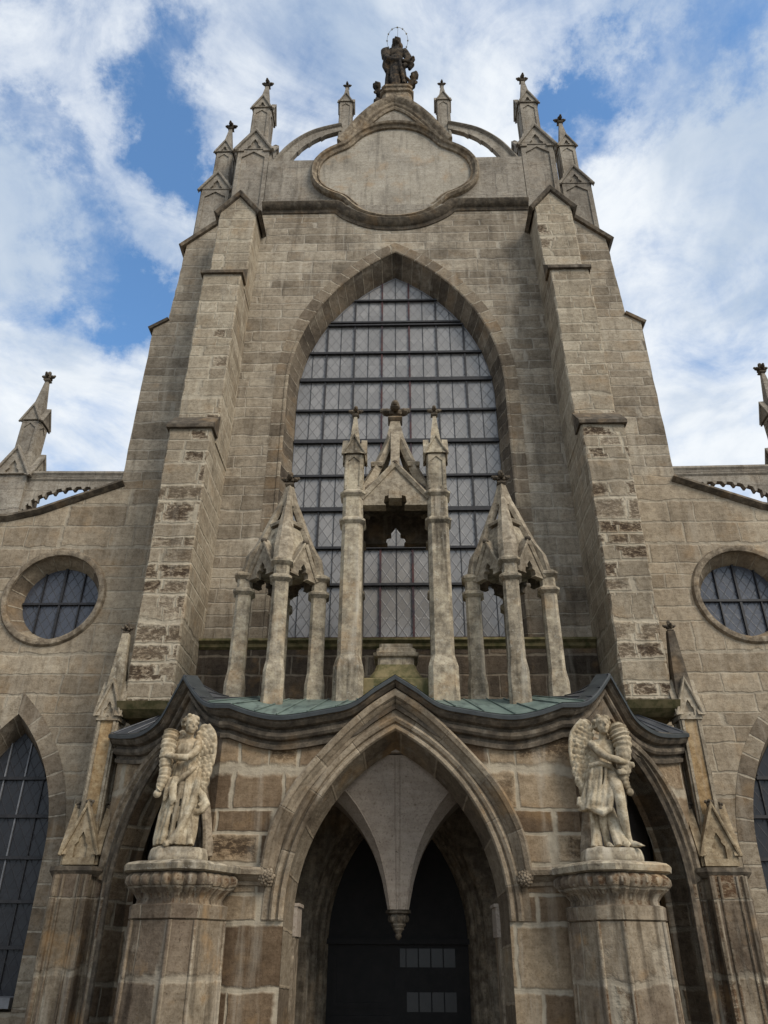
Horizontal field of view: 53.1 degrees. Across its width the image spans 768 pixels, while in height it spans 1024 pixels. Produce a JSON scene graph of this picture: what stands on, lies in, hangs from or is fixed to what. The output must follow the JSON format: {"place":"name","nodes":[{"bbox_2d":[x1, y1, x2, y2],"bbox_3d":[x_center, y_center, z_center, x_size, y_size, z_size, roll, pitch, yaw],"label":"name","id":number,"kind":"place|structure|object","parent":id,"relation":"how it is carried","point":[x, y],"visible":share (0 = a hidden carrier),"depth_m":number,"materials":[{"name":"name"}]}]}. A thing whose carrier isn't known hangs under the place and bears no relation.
{"place":"outdoors","nodes":[
{"label":"outdoors","id":0,"kind":"place"},
{"bbox_2d":[0,72,767,1023],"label":"church","id":1,"kind":"structure","parent":0,"point":[394,850],"depth_m":14.77,"materials":[{"name":"stone"}]},
{"bbox_2d":[0,733,48,1008],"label":"lancet window","id":2,"kind":"structure","parent":1,"relation":"in","point":[24,798],"depth_m":13.93,"materials":[{"name":"grey glass"}]},
{"bbox_2d":[22,569,97,638],"bbox_3d":[-6.813,1.928,16.195,1.580,1.580,0.100,0,-30,1],"label":"oculus window","id":3,"kind":"structure","parent":1,"relation":"in","point":[60,602],"depth_m":16.17,"materials":[{"name":"grey glass"}]},
{"bbox_2d":[148,713,216,859],"bbox_3d":[-2.670,3.667,10.320,0.762,1.906,0.567,0,-30,1],"label":"angel statue","id":4,"kind":"object","parent":1,"relation":"on","point":[186,761],"visible":0.98,"depth_m":10.16,"materials":[{"name":"stone"}]},
{"bbox_2d":[223,472,329,714],"bbox_3d":[-1.781,1.319,13.472,1.354,4.790,1.354,-22,-37,33],"label":"stone canopy","id":5,"kind":"object","parent":1,"relation":"on","point":[283,562],"visible":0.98,"depth_m":13.09,"materials":[{"name":"grey stone"}]},
{"bbox_2d":[331,400,460,707],"bbox_3d":[0.215,0.524,14.241,2.024,6.550,1.530,0,-30,1],"label":"stone canopy","id":6,"kind":"object","parent":1,"relation":"on","point":[384,500],"visible":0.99,"depth_m":13.86,"materials":[{"name":"grey stone"}]},
{"bbox_2d":[363,644,428,695],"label":"stone plinth","id":7,"kind":"structure","parent":1,"relation":"on","point":[399,660],"depth_m":12.70,"materials":[{"name":"grey stone"}]},
{"bbox_2d":[373,26,418,101],"bbox_3d":[0.391,-14.434,25.612,1.514,5.194,0.864,0,-30,1],"label":"robed statue","id":8,"kind":"object","parent":1,"relation":"on","point":[398,81],"visible":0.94,"depth_m":25.30,"materials":[{"name":"stone"}]},
{"bbox_2d":[288,278,504,636],"bbox_3d":[0.286,-1.835,18.319,4.840,10.400,0.130,0,-30,1],"label":"great window","id":9,"kind":"structure","parent":1,"relation":"in","point":[395,341],"depth_m":18.39,"materials":[{"name":"grey glass"}]},
{"bbox_2d":[325,839,471,1023],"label":"door","id":10,"kind":"structure","parent":1,"relation":"in","point":[374,977],"depth_m":12.38,"materials":[{"name":"black"}]},
{"bbox_2d":[461,470,570,714],"bbox_3d":[2.188,1.288,13.384,1.354,4.790,1.354,20,-35,-31],"label":"stone canopy","id":11,"kind":"object","parent":1,"relation":"on","point":[508,560],"visible":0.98,"depth_m":12.99,"materials":[{"name":"grey stone"}]},
{"bbox_2d":[568,714,644,861],"bbox_3d":[2.926,3.625,10.185,0.835,1.889,0.586,0,-30,1],"label":"angel statue","id":12,"kind":"object","parent":1,"relation":"on","point":[603,765],"visible":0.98,"depth_m":10.06,"materials":[{"name":"stone"}]},
{"bbox_2d":[700,565,767,635],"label":"oculus window","id":13,"kind":"structure","parent":1,"relation":"in","point":[736,597],"depth_m":15.89,"materials":[{"name":"grey glass"}]},
{"bbox_2d":[753,746,767,891],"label":"lancet window","id":14,"kind":"structure","parent":1,"relation":"in","point":[760,798],"depth_m":13.93,"materials":[{"name":"grey glass"}]},
{"bbox_2d":[0,0,767,507],"label":"sky","id":15,"kind":"structure","parent":0,"point":[114,114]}
]}

